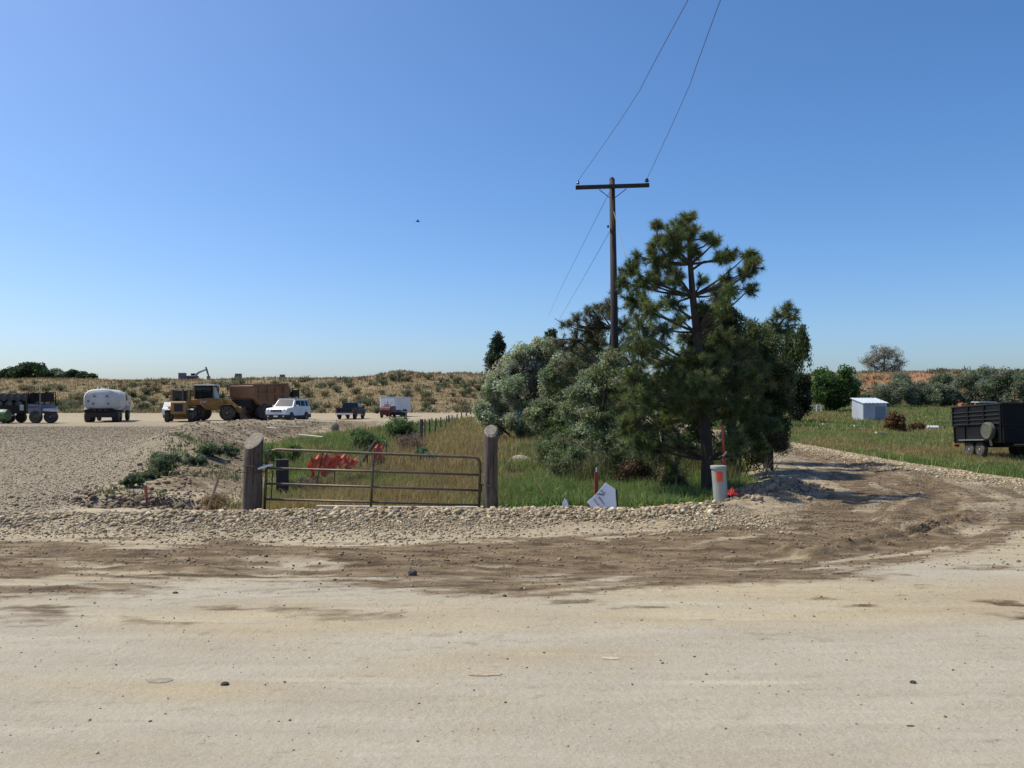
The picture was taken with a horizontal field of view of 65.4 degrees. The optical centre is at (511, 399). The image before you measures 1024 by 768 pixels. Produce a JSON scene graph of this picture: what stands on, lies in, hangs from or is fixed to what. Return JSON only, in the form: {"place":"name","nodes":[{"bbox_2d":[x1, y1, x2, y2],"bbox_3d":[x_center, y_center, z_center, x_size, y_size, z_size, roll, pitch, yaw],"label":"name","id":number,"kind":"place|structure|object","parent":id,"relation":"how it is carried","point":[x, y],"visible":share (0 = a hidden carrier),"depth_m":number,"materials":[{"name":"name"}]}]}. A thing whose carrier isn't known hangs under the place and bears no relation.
{"place":"outdoors","nodes":[
{"label":"outdoors","id":0,"kind":"place"},
{"bbox_2d":[0,413,464,512],"bbox_3d":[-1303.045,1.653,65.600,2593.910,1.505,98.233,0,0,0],"label":"gravel yard","id":1,"kind":"structure","parent":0,"point":[139,420],"depth_m":28.81,"materials":[{"name":"beige gravel"}]},
{"bbox_2d":[0,409,11,423],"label":"green tank","id":2,"kind":"object","parent":1,"relation":"on","point":[5,414],"visible":0.93,"depth_m":60.25,"materials":[{"name":"plastic"}]},
{"bbox_2d":[0,392,59,422],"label":"flatbed truck","id":3,"kind":"object","parent":1,"relation":"on","point":[35,412],"visible":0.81,"depth_m":61.47,"materials":[{"name":"black paint"}]},
{"bbox_2d":[84,386,131,421],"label":"water truck","id":4,"kind":"object","parent":1,"relation":"on","point":[100,404],"visible":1,"depth_m":64.27,"materials":[{"name":"white paint"}]},
{"bbox_2d":[164,389,196,421],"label":"yellow tractor","id":5,"kind":"object","parent":1,"relation":"on","point":[179,407],"visible":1,"depth_m":65.65,"materials":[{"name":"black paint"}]},
{"bbox_2d":[190,384,258,420],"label":"wheel loader","id":6,"kind":"object","parent":1,"relation":"on","point":[206,400],"visible":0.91,"depth_m":69.13,"materials":[{"name":"yellow paint"}]},
{"bbox_2d":[195,387,211,398],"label":"side window","id":7,"kind":"structure","parent":6,"relation":"in","point":[201,392],"depth_m":69.20,"materials":[{"name":"black glass"}]},
{"bbox_2d":[228,383,303,419],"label":"dump truck","id":8,"kind":"object","parent":1,"relation":"on","point":[258,400],"visible":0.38,"depth_m":70.50,"materials":[{"name":"orange metal"}]},
{"bbox_2d":[265,398,310,419],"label":"parked car","id":9,"kind":"object","parent":1,"relation":"on","point":[287,408],"visible":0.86,"depth_m":63.21,"materials":[{"name":"white paint"}]},
{"bbox_2d":[335,402,365,418],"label":"pickup truck","id":10,"kind":"object","parent":1,"relation":"on","point":[348,409],"visible":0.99,"depth_m":75.04,"materials":[{"name":"black paint"}]},
{"bbox_2d":[380,401,395,417],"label":"air compressor","id":11,"kind":"object","parent":1,"relation":"on","point":[386,409],"visible":0.86,"depth_m":79.17,"materials":[{"name":"red paint"}]},
{"bbox_2d":[380,397,410,415],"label":"enclosed trailer","id":12,"kind":"object","parent":1,"relation":"on","point":[403,403],"visible":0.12,"depth_m":85.81,"materials":[{"name":"white paint"}]},
{"bbox_2d":[0,508,803,547],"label":"gravel","id":13,"kind":"structure","parent":0,"point":[253,527],"depth_m":14.40,"materials":[{"name":"beige gravel"}]},
{"bbox_2d":[343,414,600,432],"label":"grass","id":14,"kind":"structure","parent":0,"point":[469,422],"depth_m":66.03,"materials":[{"name":"green plant"}]},
{"bbox_2d":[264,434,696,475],"bbox_3d":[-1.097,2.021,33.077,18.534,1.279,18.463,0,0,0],"label":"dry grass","id":15,"kind":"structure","parent":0,"point":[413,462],"depth_m":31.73,"materials":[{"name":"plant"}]},
{"bbox_2d":[263,426,752,476],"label":"grass","id":16,"kind":"structure","parent":0,"point":[338,439],"depth_m":37.74,"materials":[{"name":"green plant"}]},
{"bbox_2d":[0,369,1022,412],"bbox_3d":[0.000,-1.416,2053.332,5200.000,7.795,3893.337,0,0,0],"label":"hillside","id":17,"kind":"structure","parent":0,"point":[63,394],"depth_m":130.04,"materials":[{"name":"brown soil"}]},
{"bbox_2d":[6,361,58,378],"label":"leafy tree","id":18,"kind":"object","parent":17,"relation":"on","point":[31,369],"visible":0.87,"depth_m":157.57,"materials":[{"name":"green plant"}]},
{"bbox_2d":[49,368,65,378],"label":"leafy tree","id":19,"kind":"object","parent":17,"relation":"on","point":[60,373],"visible":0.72,"depth_m":159.38,"materials":[{"name":"green plant"}]},
{"bbox_2d":[75,371,97,378],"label":"leafy tree","id":20,"kind":"object","parent":17,"relation":"on","point":[82,374],"visible":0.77,"depth_m":159.93,"materials":[{"name":"green plant"}]},
{"bbox_2d":[0,365,1022,412],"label":"scrub","id":21,"kind":"object","parent":17,"relation":"on","point":[400,379],"visible":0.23,"depth_m":132.21,"materials":[{"name":"green plant"}]},
{"bbox_2d":[857,343,906,372],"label":"sparse tree","id":22,"kind":"object","parent":17,"relation":"on","point":[883,353],"visible":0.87,"depth_m":149.75,"materials":[{"name":"grey plant"}]},
{"bbox_2d":[926,370,962,389],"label":"bush","id":23,"kind":"object","parent":17,"relation":"on","point":[945,378],"visible":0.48,"depth_m":116.63,"materials":[{"name":"green plant"}]},
{"bbox_2d":[965,364,999,394],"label":"bush","id":24,"kind":"object","parent":17,"relation":"on","point":[985,371],"visible":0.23,"depth_m":116.48,"materials":[{"name":"green plant"}]},
{"bbox_2d":[0,571,1023,767],"bbox_3d":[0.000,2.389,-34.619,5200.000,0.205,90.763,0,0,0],"label":"road","id":25,"kind":"structure","parent":0,"point":[382,726],"depth_m":6.76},
{"bbox_2d":[147,678,173,682],"bbox_3d":[-2.891,2.303,6.546,0.216,0.012,0.122,0,0,0],"label":"rock","id":26,"kind":"object","parent":25,"relation":"on","point":[157,680],"visible":1,"depth_m":6.53,"materials":[{"name":"beige stone"}]},
{"bbox_2d":[469,672,501,675],"bbox_3d":[-0.221,2.298,6.683,0.285,0.014,0.091,0,0,0],"label":"rock","id":27,"kind":"object","parent":25,"relation":"on","point":[485,674],"visible":1,"depth_m":6.67,"materials":[{"name":"beige stone"}]},
{"bbox_2d":[0,563,1022,767],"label":"pebbles","id":28,"kind":"object","parent":25,"relation":"on","point":[945,716],"visible":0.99,"depth_m":7.94,"materials":[{"name":"stone"}]},
{"bbox_2d":[0,417,1023,575],"bbox_3d":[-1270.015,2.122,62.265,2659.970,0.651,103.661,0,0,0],"label":"dirt track","id":29,"kind":"structure","parent":0,"point":[628,554],"depth_m":12.76,"materials":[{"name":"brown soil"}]},
{"bbox_2d":[764,425,792,470],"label":"shrub","id":30,"kind":"object","parent":29,"relation":"on","point":[779,443],"visible":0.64,"depth_m":25.96,"materials":[{"name":"green plant"}]},
{"bbox_2d":[0,0,1023,380],"label":"sky","id":31,"kind":"structure","parent":0,"point":[229,188],"materials":[{"name":"blue"}]},
{"bbox_2d":[48,413,1005,511],"bbox_3d":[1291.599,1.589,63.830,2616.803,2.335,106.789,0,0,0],"label":"ground","id":32,"kind":"structure","parent":0,"point":[205,484],"depth_m":26.81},
{"bbox_2d":[13,486,241,510],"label":"dirt clods","id":33,"kind":"object","parent":32,"relation":"on","point":[179,506],"visible":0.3,"depth_m":18.68,"materials":[{"name":"soil"}]},
{"bbox_2d":[118,473,144,487],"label":"weed","id":34,"kind":"object","parent":32,"relation":"on","point":[130,480],"visible":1,"depth_m":20.52,"materials":[{"name":"green plant"}]},
{"bbox_2d":[132,468,161,478],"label":"weed","id":35,"kind":"object","parent":32,"relation":"on","point":[151,473],"visible":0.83,"depth_m":21.87,"materials":[{"name":"green plant"}]},
{"bbox_2d":[146,450,188,474],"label":"weed","id":36,"kind":"object","parent":32,"relation":"on","point":[163,463],"visible":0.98,"depth_m":22.84,"materials":[{"name":"green plant"}]},
{"bbox_2d":[8,419,362,509],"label":"dirt clods","id":37,"kind":"object","parent":32,"relation":"on","point":[166,482],"visible":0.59,"depth_m":24.48,"materials":[{"name":"soil"}]},
{"bbox_2d":[179,453,207,465],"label":"weed","id":38,"kind":"object","parent":32,"relation":"on","point":[199,458],"visible":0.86,"depth_m":25.33,"materials":[{"name":"green plant"}]},
{"bbox_2d":[196,443,225,456],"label":"weed","id":39,"kind":"object","parent":32,"relation":"on","point":[209,449],"visible":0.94,"depth_m":27.28,"materials":[{"name":"green plant"}]},
{"bbox_2d":[199,492,229,510],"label":"tumbleweed","id":40,"kind":"object","parent":32,"relation":"on","point":[219,501],"visible":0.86,"depth_m":17.08,"materials":[{"name":"beige plant"}]},
{"bbox_2d":[90,430,347,503],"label":"weeds","id":41,"kind":"object","parent":32,"relation":"on","point":[234,477],"visible":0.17,"depth_m":25.08,"materials":[{"name":"green plant"}]},
{"bbox_2d":[220,444,240,456],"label":"weed","id":42,"kind":"object","parent":32,"relation":"on","point":[231,450],"visible":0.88,"depth_m":29.79,"materials":[{"name":"green plant"}]},
{"bbox_2d":[242,433,263,509],"bbox_3d":[-5.336,1.561,16.346,0.452,1.764,0.389,0,0,0],"label":"wooden post","id":43,"kind":"object","parent":32,"relation":"on","point":[252,482],"visible":0.86,"depth_m":16.20,"materials":[{"name":"grey wood"}]},
{"bbox_2d":[275,459,288,492],"bbox_3d":[-5.845,2.059,20.282,0.342,1.100,0.278,0,0,-14],"label":"wooden post","id":44,"kind":"object","parent":32,"relation":"on","point":[282,476],"visible":0.52,"depth_m":20.18,"materials":[{"name":"grey wood"}]},
{"bbox_2d":[263,443,302,463],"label":"weed","id":45,"kind":"object","parent":32,"relation":"on","point":[276,455],"visible":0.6,"depth_m":29.78,"materials":[{"name":"green plant"}]},
{"bbox_2d":[288,475,323,491],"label":"tumbleweed","id":46,"kind":"object","parent":32,"relation":"on","point":[302,479],"visible":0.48,"depth_m":20.42,"materials":[{"name":"brown plant"}]},
{"bbox_2d":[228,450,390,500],"bbox_3d":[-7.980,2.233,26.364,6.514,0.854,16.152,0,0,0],"label":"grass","id":47,"kind":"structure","parent":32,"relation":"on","point":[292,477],"depth_m":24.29,"materials":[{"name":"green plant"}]},
{"bbox_2d":[215,460,515,509],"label":"grass","id":48,"kind":"structure","parent":32,"relation":"on","point":[407,495],"depth_m":19.69,"materials":[{"name":"green plant"}]},
{"bbox_2d":[0,499,734,531],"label":"gravel","id":49,"kind":"structure","parent":32,"relation":"on","point":[706,506],"depth_m":15.31,"materials":[{"name":"beige gravel"}]},
{"bbox_2d":[587,482,617,507],"bbox_3d":[1.865,2.017,16.088,0.689,0.701,0.191,0,0,-15],"label":"hand lettered sign","id":50,"kind":"object","parent":49,"relation":"on","point":[606,495],"visible":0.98,"depth_m":16.09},
{"bbox_2d":[348,428,389,449],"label":"weed","id":51,"kind":"object","parent":32,"relation":"on","point":[363,438],"visible":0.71,"depth_m":37.43,"materials":[{"name":"green plant"}]},
{"bbox_2d":[316,505,452,509],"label":"concrete curb","id":52,"kind":"structure","parent":32,"relation":"on","point":[329,507],"depth_m":16.74,"materials":[{"name":"grey concrete"}]},
{"bbox_2d":[317,409,470,483],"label":"wire fence","id":53,"kind":"object","parent":32,"relation":"on","point":[372,445],"visible":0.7,"depth_m":45.87,"materials":[{"name":"wood"}]},
{"bbox_2d":[307,453,338,477],"bbox_3d":[-5.024,1.729,21.269,0.156,0.669,1.591,0,0,15],"label":"safety netting","id":54,"kind":"object","parent":53,"relation":"hanging from","point":[328,464],"visible":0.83,"depth_m":21.29,"materials":[{"name":"red plastic"}]},
{"bbox_2d":[336,454,357,468],"bbox_3d":[-4.808,1.751,23.271,0.115,0.586,2.547,0,0,2],"label":"safety netting","id":55,"kind":"object","parent":53,"relation":"attached to","point":[351,462],"visible":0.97,"depth_m":23.15,"materials":[{"name":"red plastic"}]},
{"bbox_2d":[384,415,419,437],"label":"weed","id":56,"kind":"object","parent":32,"relation":"on","point":[400,426],"visible":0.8,"depth_m":51.26,"materials":[{"name":"green plant"}]},
{"bbox_2d":[391,432,430,450],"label":"tumbleweed","id":57,"kind":"object","parent":32,"relation":"on","point":[409,440],"visible":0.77,"depth_m":35.89,"materials":[{"name":"brown plant"}]},
{"bbox_2d":[413,447,436,460],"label":"weed","id":58,"kind":"object","parent":32,"relation":"on","point":[421,450],"visible":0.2,"depth_m":30.04,"materials":[{"name":"green plant"}]},
{"bbox_2d":[262,439,676,508],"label":"dead weeds","id":59,"kind":"object","parent":32,"relation":"on","point":[511,466],"visible":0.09,"depth_m":23.55,"materials":[{"name":"brown plant"}]},
{"bbox_2d":[483,425,497,508],"bbox_3d":[-0.440,1.471,16.300,0.303,1.920,0.301,0,0,0],"label":"wooden post","id":60,"kind":"object","parent":32,"relation":"on","point":[490,458],"visible":0.9,"depth_m":16.18,"materials":[{"name":"grey wood"}]},
{"bbox_2d":[263,448,483,509],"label":"metal gate","id":61,"kind":"structure","parent":60,"relation":"attached to","point":[373,471],"depth_m":16.38,"materials":[{"name":"metal"}]},
{"bbox_2d":[483,330,509,399],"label":"conifer tree","id":62,"kind":"object","parent":32,"relation":"on","point":[497,347],"visible":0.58,"depth_m":87.55,"materials":[{"name":"green plant"}]},
{"bbox_2d":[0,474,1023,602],"bbox_3d":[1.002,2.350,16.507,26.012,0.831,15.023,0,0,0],"label":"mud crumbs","id":63,"kind":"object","parent":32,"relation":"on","point":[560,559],"visible":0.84,"depth_m":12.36,"materials":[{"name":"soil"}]},
{"bbox_2d":[470,336,574,438],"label":"olive tree","id":64,"kind":"object","parent":32,"relation":"on","point":[525,363],"visible":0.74,"depth_m":45.92,"materials":[{"name":"green plant"}]},
{"bbox_2d":[544,327,557,339],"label":"conifer tree","id":65,"kind":"object","parent":32,"relation":"on","point":[554,331],"visible":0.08,"depth_m":89.68,"materials":[{"name":"green plant"}]},
{"bbox_2d":[530,432,574,463],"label":"shrub","id":66,"kind":"object","parent":32,"relation":"on","point":[541,450],"visible":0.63,"depth_m":26.84,"materials":[{"name":"green plant"}]},
{"bbox_2d":[541,423,571,457],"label":"shrub","id":67,"kind":"object","parent":32,"relation":"on","point":[552,431],"visible":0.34,"depth_m":31.00,"materials":[{"name":"green plant"}]},
{"bbox_2d":[520,318,609,440],"bbox_3d":[2.737,-0.510,34.981,4.912,6.205,3.672,0,0,0],"label":"olive tree","id":68,"kind":"object","parent":32,"relation":"on","point":[541,415],"visible":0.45,"depth_m":34.81,"materials":[{"name":"green plant"}]},
{"bbox_2d":[543,443,587,477],"bbox_3d":[1.611,1.879,22.942,1.465,1.308,1.838,0,0,0],"label":"shrub","id":69,"kind":"object","parent":32,"relation":"on","point":[553,460],"visible":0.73,"depth_m":22.69,"materials":[{"name":"green plant"}]},
{"bbox_2d":[561,439,622,477],"bbox_3d":[2.405,1.960,22.427,2.002,1.719,2.224,0,0,0],"label":"shrub","id":70,"kind":"object","parent":32,"relation":"on","point":[585,459],"visible":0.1,"depth_m":22.67,"materials":[{"name":"green plant"}]},
{"bbox_2d":[546,266,653,413],"bbox_3d":[3.534,-1.427,31.033,4.492,7.988,2.776,0,0,0],"label":"pine tree","id":71,"kind":"object","parent":32,"relation":"on","point":[595,321],"visible":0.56,"depth_m":30.99,"materials":[{"name":"green plant"}]},
{"bbox_2d":[558,345,645,450],"bbox_3d":[3.086,0.351,26.682,3.062,4.432,2.120,0,0,-18],"label":"olive tree","id":72,"kind":"object","parent":32,"relation":"on","point":[580,396],"visible":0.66,"depth_m":26.47,"materials":[{"name":"green plant"}]},
{"bbox_2d":[575,177,648,448],"bbox_3d":[3.510,-2.538,27.968,2.577,10.601,0.372,0,0,0],"label":"utility pole","id":73,"kind":"object","parent":32,"relation":"on","point":[611,186],"visible":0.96,"depth_m":27.89,"materials":[{"name":"brown wood"}]},
{"bbox_2d":[579,0,687,178],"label":"overhead wire","id":74,"kind":"object","parent":73,"relation":"attached to","point":[643,82],"visible":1,"depth_m":17.38,"materials":[{"name":"black metal"}]},
{"bbox_2d":[647,0,720,177],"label":"overhead wire","id":75,"kind":"object","parent":73,"relation":"attached to","point":[691,79],"visible":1,"depth_m":16.97,"materials":[{"name":"black metal"}]},
{"bbox_2d":[585,424,644,459],"bbox_3d":[3.389,1.637,25.091,1.347,1.772,2.085,0,0,-40],"label":"shrub","id":76,"kind":"object","parent":32,"relation":"on","point":[608,439],"visible":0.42,"depth_m":25.19,"materials":[{"name":"green plant"}]},
{"bbox_2d":[597,449,652,481],"bbox_3d":[3.145,1.942,22.003,1.582,1.173,1.754,0,0,0],"label":"shrub","id":77,"kind":"object","parent":32,"relation":"on","point":[612,456],"visible":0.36,"depth_m":21.86,"materials":[{"name":"green plant"}]},
{"bbox_2d":[613,455,665,482],"bbox_3d":[3.575,2.037,22.029,1.712,1.024,2.049,0,0,0],"label":"shrub","id":78,"kind":"object","parent":32,"relation":"on","point":[635,467],"visible":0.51,"depth_m":21.45,"materials":[{"name":"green plant"}]},
{"bbox_2d":[642,416,684,459],"bbox_3d":[4.836,1.397,26.999,2.609,2.256,2.031,0,0,0],"label":"shrub","id":79,"kind":"object","parent":32,"relation":"on","point":[662,437],"visible":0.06,"depth_m":26.78,"materials":[{"name":"green plant"}]},
{"bbox_2d":[653,465,691,486],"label":"shrub","id":80,"kind":"object","parent":32,"relation":"on","point":[663,479],"visible":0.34,"depth_m":20.59,"materials":[{"name":"green plant"}]},
{"bbox_2d":[607,208,787,490],"bbox_3d":[4.562,-1.155,19.669,4.562,7.402,3.011,0,0,0],"label":"pine tree","id":81,"kind":"object","parent":32,"relation":"on","point":[696,360],"visible":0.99,"depth_m":19.74,"materials":[{"name":"green plant"}]},
{"bbox_2d":[670,430,725,461],"bbox_3d":[6.506,1.738,27.005,2.917,1.588,2.230,0,0,0],"label":"shrub","id":82,"kind":"object","parent":32,"relation":"on","point":[714,449],"visible":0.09,"depth_m":26.48,"materials":[{"name":"green plant"}]},
{"bbox_2d":[710,465,727,502],"bbox_3d":[4.681,1.985,18.000,0.401,1.019,0.364,0,0,0],"label":"pipe","id":83,"kind":"object","parent":32,"relation":"on","point":[719,483],"visible":0.93,"depth_m":17.86,"materials":[{"name":"grey plastic"}]},
{"bbox_2d":[721,425,726,464],"bbox_3d":[4.888,1.501,18.332,0.145,1.863,0.120,0,0,0],"label":"marker pole","id":84,"kind":"object","parent":32,"relation":"on","point":[724,452],"visible":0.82,"depth_m":18.32,"materials":[{"name":"red paint"}]},
{"bbox_2d":[676,299,796,472],"bbox_3d":[6.977,-0.334,25.138,4.409,5.795,3.418,0,0,0],"label":"conifer tree","id":85,"kind":"object","parent":32,"relation":"on","point":[778,396],"visible":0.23,"depth_m":24.83,"materials":[{"name":"green plant"}]},
{"bbox_2d":[717,434,774,475],"bbox_3d":[7.018,1.675,23.617,1.720,1.704,2.047,0,0,33],"label":"shrub","id":86,"kind":"object","parent":32,"relation":"on","point":[754,460],"visible":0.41,"depth_m":23.26,"materials":[{"name":"green plant"}]},
{"bbox_2d":[752,449,787,478],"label":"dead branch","id":87,"kind":"object","parent":32,"relation":"on","point":[766,472],"visible":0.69,"depth_m":23.76,"materials":[{"name":"grey wood"}]},
{"bbox_2d":[742,299,803,467],"bbox_3d":[8.807,-0.562,26.963,2.288,5.942,1.092,0,0,0],"label":"pine tree","id":88,"kind":"object","parent":32,"relation":"on","point":[788,313],"visible":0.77,"depth_m":26.91,"materials":[{"name":"green plant"}]},
{"bbox_2d":[737,322,813,463],"bbox_3d":[9.574,-0.187,29.029,2.535,5.183,2.854,0,0,45],"label":"weeping tree","id":89,"kind":"object","parent":32,"relation":"on","point":[797,350],"visible":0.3,"depth_m":28.59,"materials":[{"name":"green plant"}]},
{"bbox_2d":[721,476,834,502],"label":"dirt clods","id":90,"kind":"object","parent":32,"relation":"on","point":[759,490],"visible":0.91,"depth_m":18.90,"materials":[{"name":"soil"}]},
{"bbox_2d":[787,370,814,421],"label":"conifer tree","id":91,"kind":"object","parent":32,"relation":"on","point":[803,398],"visible":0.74,"depth_m":71.25,"materials":[{"name":"green plant"}]},
{"bbox_2d":[654,403,974,431],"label":"grass","id":92,"kind":"structure","parent":32,"relation":"on","point":[924,414],"depth_m":74.04,"materials":[{"name":"green plant"}]},
{"bbox_2d":[809,364,863,410],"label":"leafy tree","id":93,"kind":"object","parent":32,"relation":"on","point":[829,391],"visible":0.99,"depth_m":90.59,"materials":[{"name":"green plant"}]},
{"bbox_2d":[850,398,887,419],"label":"tin shed","id":94,"kind":"structure","parent":32,"relation":"on","point":[869,408],"depth_m":74.08,"materials":[{"name":"white metal"}]},
{"bbox_2d":[875,407,884,419],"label":"door","id":95,"kind":"structure","parent":94,"relation":"in","point":[879,411],"depth_m":74.05,"materials":[{"name":"grey metal"}]},
{"bbox_2d":[869,370,920,406],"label":"bush","id":96,"kind":"object","parent":32,"relation":"on","point":[900,384],"visible":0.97,"depth_m":102.81,"materials":[{"name":"green plant"}]},
{"bbox_2d":[883,410,907,431],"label":"bush","id":97,"kind":"object","parent":32,"relation":"on","point":[898,422],"visible":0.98,"depth_m":59.67,"materials":[{"name":"brown plant"}]},
{"bbox_2d":[902,379,948,406],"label":"bush","id":98,"kind":"object","parent":32,"relation":"on","point":[929,395],"visible":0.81,"depth_m":105.40,"materials":[{"name":"green plant"}]},
{"bbox_2d":[936,383,961,406],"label":"bush","id":99,"kind":"object","parent":32,"relation":"on","point":[951,395],"visible":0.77,"depth_m":107.19,"materials":[{"name":"green plant"}]},
{"bbox_2d":[950,369,987,404],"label":"bush","id":100,"kind":"object","parent":32,"relation":"on","point":[968,380],"visible":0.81,"depth_m":107.28,"materials":[{"name":"green plant"}]},
{"bbox_2d":[951,402,1023,456],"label":"dump trailer","id":101,"kind":"object","parent":32,"relation":"on","point":[979,429],"visible":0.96,"depth_m":34.14,"materials":[{"name":"black paint"}]},
{"bbox_2d":[974,365,1017,403],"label":"bush","id":102,"kind":"object","parent":32,"relation":"on","point":[996,382],"visible":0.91,"depth_m":105.17,"materials":[{"name":"green plant"}]},
{"bbox_2d":[1007,370,1023,401],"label":"bush","id":103,"kind":"object","parent":32,"relation":"on","point":[1017,384],"visible":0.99,"depth_m":103.08,"materials":[{"name":"green plant"}]},
{"bbox_2d":[472,463,758,507],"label":"grass","id":104,"kind":"structure","parent":0,"point":[681,488],"depth_m":19.29,"materials":[{"name":"green plant"}]},
{"bbox_2d":[538,441,745,482],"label":"dry grass","id":105,"kind":"structure","parent":0,"point":[688,464],"depth_m":21.94,"materials":[{"name":"green plant"}]},
{"bbox_2d":[717,427,1023,477],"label":"grass","id":106,"kind":"structure","parent":0,"point":[928,446],"depth_m":39.25,"materials":[{"name":"green plant"}]},
{"bbox_2d":[726,436,1023,493],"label":"gravel","id":107,"kind":"structure","parent":0,"point":[929,469],"depth_m":27.20,"materials":[{"name":"beige gravel"}]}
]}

